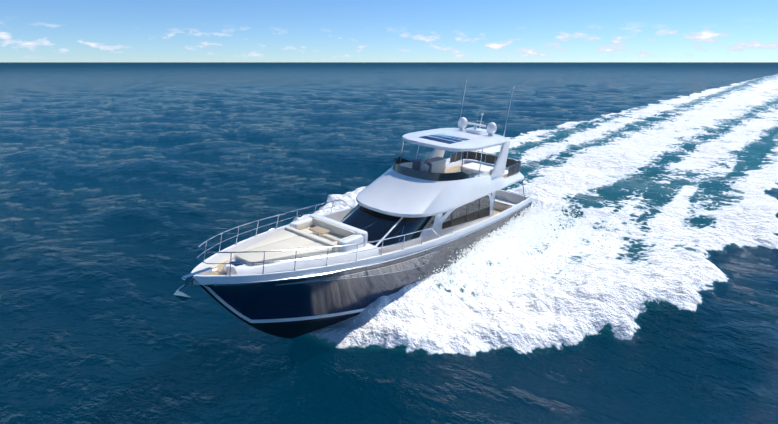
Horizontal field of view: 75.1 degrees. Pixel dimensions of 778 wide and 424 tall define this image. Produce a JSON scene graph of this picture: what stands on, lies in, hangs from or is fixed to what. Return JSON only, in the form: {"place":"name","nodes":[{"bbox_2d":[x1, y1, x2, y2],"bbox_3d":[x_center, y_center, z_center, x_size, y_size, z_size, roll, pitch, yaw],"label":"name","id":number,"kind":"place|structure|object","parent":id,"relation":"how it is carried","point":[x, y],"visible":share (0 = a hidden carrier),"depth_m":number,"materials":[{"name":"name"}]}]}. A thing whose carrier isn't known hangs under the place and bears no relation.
{"place":"outdoors","nodes":[
{"label":"outdoors","id":0,"kind":"place"},
{"bbox_2d":[0,62,777,423],"bbox_3d":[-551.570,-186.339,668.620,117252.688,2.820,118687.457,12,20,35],"label":"sea","id":1,"kind":"structure","parent":0,"point":[126,188],"depth_m":34.70,"materials":[{"name":"liquid"}]},
{"bbox_2d":[174,80,532,338],"bbox_3d":[1.087,-0.969,28.078,6.391,12.036,28.694,17,22,32],"label":"yacht","id":2,"kind":"object","parent":1,"relation":"on","point":[401,224],"visible":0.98,"depth_m":24.08,"materials":[{"name":"white plastic"}]},
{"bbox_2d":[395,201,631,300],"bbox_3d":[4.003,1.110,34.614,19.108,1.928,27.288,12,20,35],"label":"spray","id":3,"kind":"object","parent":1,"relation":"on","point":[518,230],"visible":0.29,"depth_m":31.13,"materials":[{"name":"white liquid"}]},
{"bbox_2d":[0,0,777,61],"label":"sky","id":4,"kind":"structure","parent":0,"point":[30,30],"materials":[{"name":"blue"}]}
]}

